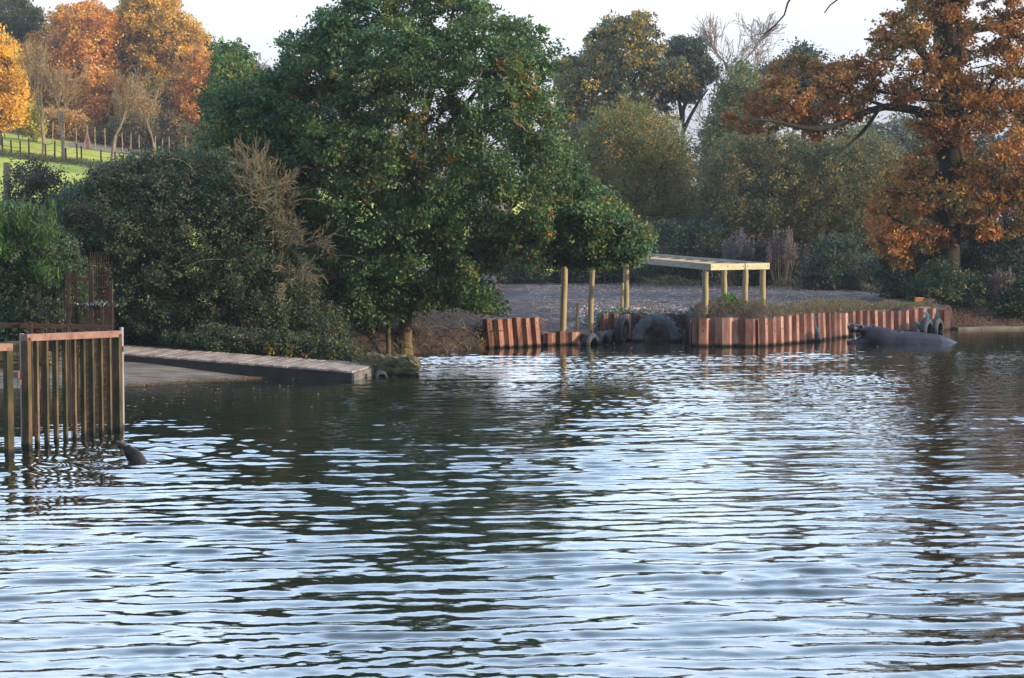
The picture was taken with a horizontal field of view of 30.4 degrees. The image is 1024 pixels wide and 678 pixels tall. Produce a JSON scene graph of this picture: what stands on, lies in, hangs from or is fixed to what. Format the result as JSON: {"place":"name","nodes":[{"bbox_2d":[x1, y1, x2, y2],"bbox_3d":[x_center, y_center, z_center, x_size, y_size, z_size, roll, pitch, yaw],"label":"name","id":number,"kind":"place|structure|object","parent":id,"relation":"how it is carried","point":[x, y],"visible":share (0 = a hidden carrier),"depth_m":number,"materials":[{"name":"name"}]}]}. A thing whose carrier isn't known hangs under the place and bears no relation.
{"place":"outdoors","nodes":[
{"label":"outdoors","id":0,"kind":"place"},
{"bbox_2d":[0,186,63,295],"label":"bamboo clump","id":1,"kind":"object","parent":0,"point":[21,225],"visible":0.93,"depth_m":37.34,"materials":[{"name":"green plant"}]},
{"bbox_2d":[0,346,313,388],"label":"beach","id":2,"kind":"structure","parent":0,"point":[136,372],"depth_m":36.12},
{"bbox_2d":[0,341,51,368],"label":"stone blocks","id":3,"kind":"structure","parent":2,"relation":"on","point":[16,347],"depth_m":35.99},
{"bbox_2d":[0,192,100,350],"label":"ivy bush","id":4,"kind":"object","parent":2,"relation":"on","point":[18,306],"visible":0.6,"depth_m":37.74,"materials":[{"name":"green plant"}]},
{"bbox_2d":[29,252,113,387],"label":"cage tower","id":5,"kind":"structure","parent":2,"relation":"on","point":[68,304],"depth_m":34.10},
{"bbox_2d":[74,301,117,307],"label":"droppings clump","id":6,"kind":"object","parent":5,"relation":"on","point":[96,302],"visible":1,"depth_m":33.95,"materials":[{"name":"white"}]},
{"bbox_2d":[126,375,265,386],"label":"leaf litter","id":7,"kind":"object","parent":2,"relation":"on","point":[189,381],"visible":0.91,"depth_m":35.44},
{"bbox_2d":[79,345,373,380],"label":"jetty","id":8,"kind":"object","parent":2,"relation":"on","point":[273,367],"visible":0.81,"depth_m":36.82,"materials":[{"name":"grey wood"}]},
{"bbox_2d":[373,370,387,377],"bbox_3d":[-2.549,0.750,36.525,0.278,0.279,0.120,-1,4,-20],"label":"tyre","id":9,"kind":"object","parent":8,"relation":"attached to","point":[380,372],"visible":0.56,"depth_m":36.48,"materials":[{"name":"rubber"}]},
{"bbox_2d":[59,142,331,174],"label":"track","id":10,"kind":"structure","parent":0,"point":[98,148],"depth_m":152.45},
{"bbox_2d":[82,125,91,148],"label":"tripod post","id":11,"kind":"object","parent":10,"relation":"on","point":[87,141],"visible":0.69,"depth_m":148.26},
{"bbox_2d":[2,76,511,212],"bbox_3d":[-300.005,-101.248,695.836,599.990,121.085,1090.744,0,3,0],"label":"woodland floor","id":12,"kind":"structure","parent":0,"point":[97,143],"depth_m":163.76,"materials":[{"name":"brown soil"}]},
{"bbox_2d":[0,0,49,51],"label":"oak tree","id":13,"kind":"object","parent":12,"relation":"on","point":[16,23],"visible":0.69,"depth_m":179.61,"materials":[{"name":"green plant"}]},
{"bbox_2d":[18,0,123,112],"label":"oak tree","id":14,"kind":"object","parent":12,"relation":"on","point":[90,32],"visible":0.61,"depth_m":170.18,"materials":[{"name":"orange plant"}]},
{"bbox_2d":[40,104,101,142],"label":"hazel bush","id":15,"kind":"object","parent":12,"relation":"on","point":[70,118],"visible":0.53,"depth_m":160.28,"materials":[{"name":"orange plant"}]},
{"bbox_2d":[70,65,131,140],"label":"oak tree","id":16,"kind":"object","parent":12,"relation":"on","point":[94,98],"visible":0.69,"depth_m":164.20,"materials":[{"name":"orange plant"}]},
{"bbox_2d":[96,106,204,151],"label":"hazel bush","id":17,"kind":"object","parent":12,"relation":"on","point":[173,128],"visible":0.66,"depth_m":159.38,"materials":[{"name":"brown plant"}]},
{"bbox_2d":[126,70,178,136],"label":"oak tree","id":18,"kind":"object","parent":12,"relation":"on","point":[155,87],"visible":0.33,"depth_m":164.99,"materials":[{"name":"orange plant"}]},
{"bbox_2d":[104,0,219,88],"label":"oak tree","id":19,"kind":"object","parent":12,"relation":"on","point":[147,33],"visible":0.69,"depth_m":173.70,"materials":[{"name":"orange plant"}]},
{"bbox_2d":[166,45,216,130],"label":"oak tree","id":20,"kind":"object","parent":12,"relation":"on","point":[192,66],"visible":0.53,"depth_m":161.45,"materials":[{"name":"orange plant"}]},
{"bbox_2d":[257,52,321,121],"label":"distant wood","id":21,"kind":"object","parent":12,"relation":"on","point":[266,65],"visible":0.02,"depth_m":399.01,"materials":[{"name":"green plant"}]},
{"bbox_2d":[0,133,1004,328],"bbox_3d":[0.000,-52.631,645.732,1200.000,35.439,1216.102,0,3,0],"label":"ground","id":22,"kind":"structure","parent":0,"point":[78,169],"depth_m":133.02,"materials":[{"name":"green plant"}]},
{"bbox_2d":[0,23,36,144],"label":"larch tree","id":23,"kind":"object","parent":22,"relation":"on","point":[14,94],"visible":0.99,"depth_m":136.98,"materials":[{"name":"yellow plant"}]},
{"bbox_2d":[14,100,48,141],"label":"hazel bush","id":24,"kind":"object","parent":22,"relation":"on","point":[33,131],"visible":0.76,"depth_m":147.78,"materials":[{"name":"yellow plant"}]},
{"bbox_2d":[13,35,56,153],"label":"bare tree","id":25,"kind":"object","parent":22,"relation":"on","point":[39,61],"visible":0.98,"depth_m":130.76,"materials":[{"name":"brown plant"}]},
{"bbox_2d":[0,148,112,167],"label":"rough grass","id":26,"kind":"structure","parent":22,"relation":"on","point":[31,156],"depth_m":125.98,"materials":[{"name":"green plant"}]},
{"bbox_2d":[31,54,94,159],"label":"bare tree","id":27,"kind":"object","parent":22,"relation":"on","point":[56,89],"visible":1,"depth_m":129.94,"materials":[{"name":"brown plant"}]},
{"bbox_2d":[1,137,133,163],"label":"field fence","id":28,"kind":"object","parent":22,"relation":"on","point":[55,150],"visible":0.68,"depth_m":126.46,"materials":[{"name":"brown wood"}]},
{"bbox_2d":[4,121,193,155],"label":"deer fence","id":29,"kind":"object","parent":22,"relation":"on","point":[94,137],"visible":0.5,"depth_m":149.83,"materials":[{"name":"brown wood"}]},
{"bbox_2d":[108,54,150,160],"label":"bare tree","id":30,"kind":"object","parent":22,"relation":"on","point":[123,104],"visible":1,"depth_m":128.20,"materials":[{"name":"brown plant"}]},
{"bbox_2d":[115,81,170,153],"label":"bare tree","id":31,"kind":"object","parent":22,"relation":"on","point":[148,110],"visible":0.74,"depth_m":130.42,"materials":[{"name":"brown plant"}]},
{"bbox_2d":[2,329,1002,448],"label":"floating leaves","id":32,"kind":"object","parent":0,"point":[523,373],"visible":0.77,"depth_m":40.40,"materials":[{"name":"brown plant"}]},
{"bbox_2d":[0,329,1023,677],"bbox_3d":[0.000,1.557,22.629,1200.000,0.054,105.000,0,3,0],"label":"water","id":33,"kind":"structure","parent":0,"point":[662,509],"depth_m":18.55,"materials":[{"name":"blue liquid"}]},
{"bbox_2d":[0,343,13,455],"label":"timber post","id":34,"kind":"object","parent":33,"relation":"in","point":[8,392],"visible":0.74,"depth_m":23.98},
{"bbox_2d":[13,334,21,446],"bbox_3d":[-6.508,0.980,24.836,0.331,2.100,0.063,-2,4,-25],"label":"guide pole","id":35,"kind":"object","parent":33,"relation":"in","point":[16,374],"visible":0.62,"depth_m":24.81,"materials":[{"name":"wood"}]},
{"bbox_2d":[21,331,122,448],"bbox_3d":[-5.992,0.923,25.802,0.100,2.101,2.382,1,4,19],"label":"rusty barrier","id":36,"kind":"object","parent":33,"relation":"in","point":[26,381],"visible":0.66,"depth_m":25.63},
{"bbox_2d":[120,327,124,427],"bbox_3d":[-5.651,0.862,27.205,0.111,2.060,0.068,-2,4,-32],"label":"guide pole","id":37,"kind":"object","parent":33,"relation":"in","point":[121,329],"visible":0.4,"depth_m":27.18,"materials":[{"name":"wood"}]},
{"bbox_2d":[116,441,157,463],"bbox_3d":[-4.585,1.492,23.276,0.603,0.471,0.271,0,3,0],"label":"sea lion","id":38,"kind":"object","parent":33,"relation":"in","point":[132,455],"visible":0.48,"depth_m":23.21},
{"bbox_2d":[360,351,420,376],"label":"stone block","id":39,"kind":"structure","parent":33,"relation":"in","point":[400,365],"depth_m":37.01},
{"bbox_2d":[596,331,610,343],"bbox_3d":[2.270,0.138,47.571,0.230,0.697,0.695,2,4,32],"label":"tyre","id":40,"kind":"object","parent":33,"relation":"in","point":[602,335],"visible":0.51,"depth_m":47.45,"materials":[{"name":"rubber"}]},
{"bbox_2d":[632,313,680,341],"bbox_3d":[3.721,-0.032,48.430,1.261,1.261,0.340,0,3,4],"label":"tractor tyre","id":41,"kind":"object","parent":33,"relation":"in","point":[666,322],"visible":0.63,"depth_m":48.25,"materials":[{"name":"grey rubber"}]},
{"bbox_2d":[847,323,956,343],"bbox_3d":[9.944,0.209,47.790,2.905,1.239,1.126,0,3,0],"label":"hippopotamus","id":42,"kind":"object","parent":33,"relation":"in","point":[873,333],"visible":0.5,"depth_m":47.47},
{"bbox_2d":[937,309,950,329],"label":"sheet pile wall","id":43,"kind":"structure","parent":33,"relation":"in","point":[945,316],"depth_m":53.64,"materials":[{"name":"metal"}]},
{"bbox_2d":[4,0,1023,223],"label":"sky","id":44,"kind":"structure","parent":0,"point":[842,29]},
{"bbox_2d":[13,241,1023,388],"bbox_3d":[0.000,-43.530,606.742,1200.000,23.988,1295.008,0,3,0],"label":"muddy bank","id":45,"kind":"structure","parent":0,"point":[471,320],"depth_m":45.09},
{"bbox_2d":[3,162,10,199],"bbox_3d":[-12.561,-3.768,46.858,0.187,1.240,0.190,0,3,0],"label":"fence post","id":46,"kind":"object","parent":45,"relation":"on","point":[6,165],"visible":0.46,"depth_m":46.77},
{"bbox_2d":[0,152,101,235],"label":"bramble bush","id":47,"kind":"object","parent":45,"relation":"on","point":[36,179],"visible":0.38,"depth_m":45.19,"materials":[{"name":"green plant"}]},
{"bbox_2d":[0,322,113,438],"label":"cage","id":48,"kind":"object","parent":45,"relation":"on","point":[30,326],"visible":0.25,"depth_m":29.84,"materials":[{"name":"metal"}]},
{"bbox_2d":[42,140,369,353],"bbox_3d":[-6.619,-1.742,40.978,7.205,5.190,4.105,0,3,0],"label":"bramble thicket","id":49,"kind":"object","parent":45,"relation":"on","point":[167,228],"visible":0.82,"depth_m":39.88,"materials":[{"name":"green plant"}]},
{"bbox_2d":[224,131,344,312],"bbox_3d":[-4.813,-2.443,39.843,2.622,3.930,1.800,-1,3,-13],"label":"bare hawthorn","id":50,"kind":"object","parent":49,"relation":"on","point":[256,160],"visible":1,"depth_m":39.58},
{"bbox_2d":[189,34,265,274],"bbox_3d":[-7.311,-5.017,51.719,3.557,6.941,6.196,0,3,0],"label":"oak tree","id":51,"kind":"object","parent":45,"relation":"on","point":[226,62],"visible":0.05,"depth_m":50.37,"materials":[{"name":"green plant"}]},
{"bbox_2d":[153,321,364,361],"bbox_3d":[-5.238,0.175,39.367,4.570,1.110,1.584,0,3,0],"label":"bramble bush","id":52,"kind":"object","parent":45,"relation":"on","point":[213,337],"visible":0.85,"depth_m":39.00,"materials":[{"name":"green plant"}]},
{"bbox_2d":[267,187,357,326],"bbox_3d":[-4.991,-1.948,46.449,3.201,4.197,3.318,0,3,0],"label":"bush","id":53,"kind":"object","parent":45,"relation":"on","point":[315,256],"visible":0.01,"depth_m":45.60,"materials":[{"name":"green plant"}]},
{"bbox_2d":[352,322,396,355],"bbox_3d":[-3.121,0.204,42.438,1.027,1.466,2.176,0,3,0],"label":"weed clump","id":54,"kind":"object","parent":45,"relation":"on","point":[354,329],"visible":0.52,"depth_m":42.57,"materials":[{"name":"green plant"}]},
{"bbox_2d":[386,299,390,352],"bbox_3d":[-2.802,-0.283,42.655,0.113,1.572,0.115,2,4,25],"label":"dead sapling","id":55,"kind":"object","parent":45,"relation":"on","point":[388,343],"visible":0.61,"depth_m":42.63,"materials":[{"name":"brown plant"}]},
{"bbox_2d":[191,0,660,354],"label":"oak tree","id":56,"kind":"object","parent":45,"relation":"on","point":[277,111],"visible":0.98,"depth_m":41.55,"materials":[{"name":"green plant"}]},
{"bbox_2d":[412,318,452,354],"bbox_3d":[-1.877,0.138,44.062,0.981,1.169,1.906,0,3,0],"label":"weed clump","id":57,"kind":"object","parent":45,"relation":"on","point":[413,323],"visible":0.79,"depth_m":44.04,"materials":[{"name":"green plant"}]},
{"bbox_2d":[360,319,506,355],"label":"exposed roots","id":58,"kind":"object","parent":45,"relation":"on","point":[447,329],"visible":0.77,"depth_m":44.37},
{"bbox_2d":[476,314,491,349],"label":"fern","id":59,"kind":"object","parent":45,"relation":"on","point":[481,340],"visible":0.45,"depth_m":45.38,"materials":[{"name":"green plant"}]},
{"bbox_2d":[482,317,540,348],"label":"sheet pile wall","id":60,"kind":"structure","parent":45,"relation":"on","point":[522,332],"depth_m":45.86,"materials":[{"name":"metal"}]},
{"bbox_2d":[533,118,607,199],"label":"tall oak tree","id":61,"kind":"object","parent":45,"relation":"on","point":[572,131],"visible":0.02,"depth_m":97.25,"materials":[{"name":"green plant"}]},
{"bbox_2d":[522,119,713,255],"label":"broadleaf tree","id":62,"kind":"object","parent":45,"relation":"on","point":[693,147],"depth_m":126.05,"materials":[{"name":"green plant"}]},
{"bbox_2d":[545,9,694,179],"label":"tall oak tree","id":63,"kind":"object","parent":45,"relation":"on","point":[611,68],"visible":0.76,"depth_m":108.08,"materials":[{"name":"green plant"}]},
{"bbox_2d":[548,92,708,270],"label":"willow tree","id":64,"kind":"object","parent":45,"relation":"on","point":[667,196],"visible":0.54,"depth_m":81.05,"materials":[{"name":"green plant"}]},
{"bbox_2d":[416,263,943,345],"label":"gravel yard","id":65,"kind":"structure","parent":45,"relation":"on","point":[519,300],"depth_m":59.31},
{"bbox_2d":[435,244,543,283],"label":"bush","id":66,"kind":"object","parent":65,"relation":"on","point":[525,276],"visible":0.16,"depth_m":77.02,"materials":[{"name":"green plant"}]},
{"bbox_2d":[543,331,579,345],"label":"sheet pile wall","id":67,"kind":"structure","parent":65,"relation":"on","point":[560,338],"depth_m":46.68,"materials":[{"name":"metal"}]},
{"bbox_2d":[581,333,599,345],"bbox_3d":[1.958,0.175,46.925,0.230,0.657,0.655,2,4,32],"label":"tyre","id":68,"kind":"object","parent":67,"relation":"attached to","point":[588,339],"visible":0.54,"depth_m":46.75,"materials":[{"name":"rubber"}]},
{"bbox_2d":[559,267,567,330],"bbox_3d":[1.295,-1.186,47.160,0.242,2.504,0.178,0,3,0],"label":"timber pole","id":69,"kind":"object","parent":65,"relation":"on","point":[563,301],"visible":0.56,"depth_m":47.11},
{"bbox_2d":[575,302,579,329],"bbox_3d":[1.650,-0.460,47.653,0.116,0.940,0.093,0,3,0],"label":"timber pole","id":70,"kind":"object","parent":65,"relation":"on","point":[577,317],"visible":0.74,"depth_m":47.61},
{"bbox_2d":[508,240,649,283],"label":"bush","id":71,"kind":"object","parent":65,"relation":"on","point":[613,276],"visible":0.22,"depth_m":78.17,"materials":[{"name":"green plant"}]},
{"bbox_2d":[587,267,594,332],"bbox_3d":[2.018,-1.180,47.913,0.232,2.433,0.150,0,3,0],"label":"timber pole","id":72,"kind":"object","parent":65,"relation":"on","point":[591,301],"visible":0.51,"depth_m":47.87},
{"bbox_2d":[594,307,631,323],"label":"weed clump","id":73,"kind":"object","parent":65,"relation":"on","point":[608,311],"visible":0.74,"depth_m":49.00,"materials":[{"name":"green plant"}]},
{"bbox_2d":[600,314,630,340],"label":"sheet pile wall","id":74,"kind":"structure","parent":65,"relation":"on","point":[607,322],"depth_m":48.53,"materials":[{"name":"metal"}]},
{"bbox_2d":[604,330,614,342],"bbox_3d":[2.511,0.107,48.100,0.230,0.697,0.695,2,4,32],"label":"tyre","id":75,"kind":"object","parent":74,"relation":"attached to","point":[611,333],"visible":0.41,"depth_m":47.95,"materials":[{"name":"rubber"}]},
{"bbox_2d":[614,316,628,341],"bbox_3d":[2.809,-0.223,48.267,0.272,0.733,0.722,1,4,20],"label":"tyre","id":76,"kind":"object","parent":74,"relation":"on","point":[621,321],"visible":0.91,"depth_m":48.02,"materials":[{"name":"rubber"}]},
{"bbox_2d":[575,300,688,324],"bbox_3d":[3.188,-0.806,53.489,2.930,0.518,9.242,0,3,0],"label":"pale rubble","id":77,"kind":"object","parent":65,"relation":"on","point":[583,318],"visible":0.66,"depth_m":50.35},
{"bbox_2d":[632,308,681,314],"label":"weed clump","id":78,"kind":"object","parent":65,"relation":"on","point":[651,310],"visible":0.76,"depth_m":49.03,"materials":[{"name":"green plant"}]},
{"bbox_2d":[636,215,741,284],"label":"bush","id":79,"kind":"object","parent":65,"relation":"on","point":[689,243],"visible":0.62,"depth_m":76.11,"materials":[{"name":"green plant"}]},
{"bbox_2d":[623,253,769,314],"bbox_3d":[4.439,-1.403,51.889,2.065,1.785,10.604,-1,3,-14],"label":"timber shelter","id":80,"kind":"object","parent":65,"relation":"on","point":[707,264],"visible":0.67,"depth_m":48.01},
{"bbox_2d":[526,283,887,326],"bbox_3d":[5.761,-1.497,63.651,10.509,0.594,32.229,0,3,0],"label":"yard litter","id":81,"kind":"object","parent":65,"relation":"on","point":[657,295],"visible":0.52,"depth_m":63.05,"materials":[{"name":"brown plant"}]},
{"bbox_2d":[692,318,757,346],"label":"sheet pile wall","id":82,"kind":"structure","parent":65,"relation":"on","point":[722,332],"depth_m":46.17,"materials":[{"name":"metal"}]},
{"bbox_2d":[689,297,768,318],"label":"dry grass","id":83,"kind":"structure","parent":65,"relation":"on","point":[699,307],"depth_m":46.81,"materials":[{"name":"brown plant"}]},
{"bbox_2d":[718,292,742,312],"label":"weed clump","id":84,"kind":"object","parent":65,"relation":"on","point":[731,295],"visible":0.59,"depth_m":47.38,"materials":[{"name":"green plant"}]},
{"bbox_2d":[721,227,755,285],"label":"plume shrub","id":85,"kind":"object","parent":65,"relation":"on","point":[733,247],"visible":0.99,"depth_m":73.82,"materials":[{"name":"brown plant"}]},
{"bbox_2d":[636,272,889,295],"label":"grassy weeds","id":86,"kind":"object","parent":65,"relation":"on","point":[865,286],"visible":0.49,"depth_m":73.25,"materials":[{"name":"green plant"}]},
{"bbox_2d":[728,232,813,285],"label":"bush","id":87,"kind":"object","parent":65,"relation":"on","point":[759,246],"visible":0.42,"depth_m":73.85,"materials":[{"name":"green plant"}]},
{"bbox_2d":[765,225,798,286],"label":"plume shrub","id":88,"kind":"object","parent":65,"relation":"on","point":[789,247],"visible":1,"depth_m":72.90,"materials":[{"name":"brown plant"}]},
{"bbox_2d":[791,230,899,290],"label":"bush","id":89,"kind":"object","parent":65,"relation":"on","point":[828,266],"visible":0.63,"depth_m":68.95,"materials":[{"name":"green plant"}]},
{"bbox_2d":[755,296,937,317],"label":"dry grass","id":90,"kind":"structure","parent":65,"relation":"on","point":[868,306],"depth_m":50.33,"materials":[{"name":"brown plant"}]},
{"bbox_2d":[758,308,935,346],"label":"sheet pile wall","id":91,"kind":"structure","parent":65,"relation":"on","point":[789,329],"depth_m":49.14,"materials":[{"name":"metal"}]},
{"bbox_2d":[814,315,821,341],"bbox_3d":[7.838,-0.248,48.319,0.213,0.823,0.248,0,3,0],"label":"mooring float","id":92,"kind":"object","parent":91,"relation":"hanging from","point":[817,336],"visible":0.91,"depth_m":48.24,"materials":[{"name":"plastic"}]},
{"bbox_2d":[918,308,932,332],"bbox_3d":[11.504,-0.361,52.329,0.240,0.982,0.696,2,4,34],"label":"tyre","id":93,"kind":"object","parent":91,"relation":"attached to","point":[925,323],"visible":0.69,"depth_m":52.14,"materials":[{"name":"rubber"}]},
{"bbox_2d":[929,312,943,332],"bbox_3d":[11.866,-0.410,52.650,0.240,0.902,0.616,2,4,34],"label":"tyre","id":94,"kind":"object","parent":91,"relation":"attached to","point":[938,325],"visible":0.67,"depth_m":52.52,"materials":[{"name":"rubber"}]},
{"bbox_2d":[653,33,725,255],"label":"tall oak tree","id":95,"kind":"object","parent":45,"relation":"on","point":[699,58],"visible":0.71,"depth_m":114.61,"materials":[{"name":"green plant"}]},
{"bbox_2d":[670,11,786,258],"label":"bare tree","id":96,"kind":"object","parent":45,"relation":"on","point":[708,37],"visible":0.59,"depth_m":121.11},
{"bbox_2d":[690,55,772,216],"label":"birch tree","id":97,"kind":"object","parent":45,"relation":"on","point":[713,133],"visible":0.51,"depth_m":95.68,"materials":[{"name":"green plant"}]},
{"bbox_2d":[693,132,852,262],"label":"broadleaf tree","id":98,"kind":"object","parent":45,"relation":"on","point":[759,189],"visible":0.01,"depth_m":125.39,"materials":[{"name":"green plant"}]},
{"bbox_2d":[681,121,912,260],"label":"willow tree","id":99,"kind":"object","parent":45,"relation":"on","point":[766,211],"visible":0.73,"depth_m":77.26,"materials":[{"name":"green plant"}]},
{"bbox_2d":[753,36,847,257],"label":"pine tree","id":100,"kind":"object","parent":45,"relation":"on","point":[804,47],"visible":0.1,"depth_m":113.92,"materials":[{"name":"green plant"}]},
{"bbox_2d":[719,0,1023,274],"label":"oak tree","id":101,"kind":"object","parent":45,"relation":"on","point":[947,123],"visible":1,"depth_m":58.30,"materials":[{"name":"orange plant"}]},
{"bbox_2d":[840,111,962,262],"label":"broadleaf tree","id":102,"kind":"object","parent":45,"relation":"on","point":[901,132],"visible":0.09,"depth_m":125.31,"materials":[{"name":"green plant"}]},
{"bbox_2d":[866,235,972,298],"bbox_3d":[13.541,-2.166,61.527,4.000,3.133,3.656,0,3,0],"label":"bush","id":103,"kind":"object","parent":45,"relation":"on","point":[891,286],"visible":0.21,"depth_m":60.91,"materials":[{"name":"green plant"}]},
{"bbox_2d":[898,255,994,308],"bbox_3d":[13.393,-1.453,57.756,3.238,2.239,3.877,0,3,0],"label":"bush","id":104,"kind":"object","parent":45,"relation":"on","point":[941,281],"visible":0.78,"depth_m":56.91,"materials":[{"name":"green plant"}]},
{"bbox_2d":[940,303,1023,325],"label":"leaf litter","id":105,"kind":"object","parent":45,"relation":"on","point":[984,322],"visible":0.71,"depth_m":55.71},
{"bbox_2d":[953,326,1023,329],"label":"concrete ledge","id":106,"kind":"object","parent":45,"relation":"on","point":[990,327],"visible":1,"depth_m":54.24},
{"bbox_2d":[960,217,1023,300],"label":"bush","id":107,"kind":"object","parent":45,"relation":"on","point":[977,259],"visible":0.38,"depth_m":60.13,"materials":[{"name":"green plant"}]},
{"bbox_2d":[960,129,1023,261],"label":"broadleaf tree","id":108,"kind":"object","parent":45,"relation":"on","point":[990,140],"visible":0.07,"depth_m":126.09,"materials":[{"name":"green plant"}]},
{"bbox_2d":[984,267,1014,303],"bbox_3d":[14.992,-1.609,57.561,1.106,1.214,1.009,0,3,0],"label":"plume shrub","id":109,"kind":"object","parent":45,"relation":"on","point":[994,287],"visible":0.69,"depth_m":57.47,"materials":[{"name":"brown plant"}]},
{"bbox_2d":[985,275,1023,319],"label":"bush","id":110,"kind":"object","parent":45,"relation":"on","point":[1011,302],"visible":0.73,"depth_m":56.01,"materials":[{"name":"green plant"}]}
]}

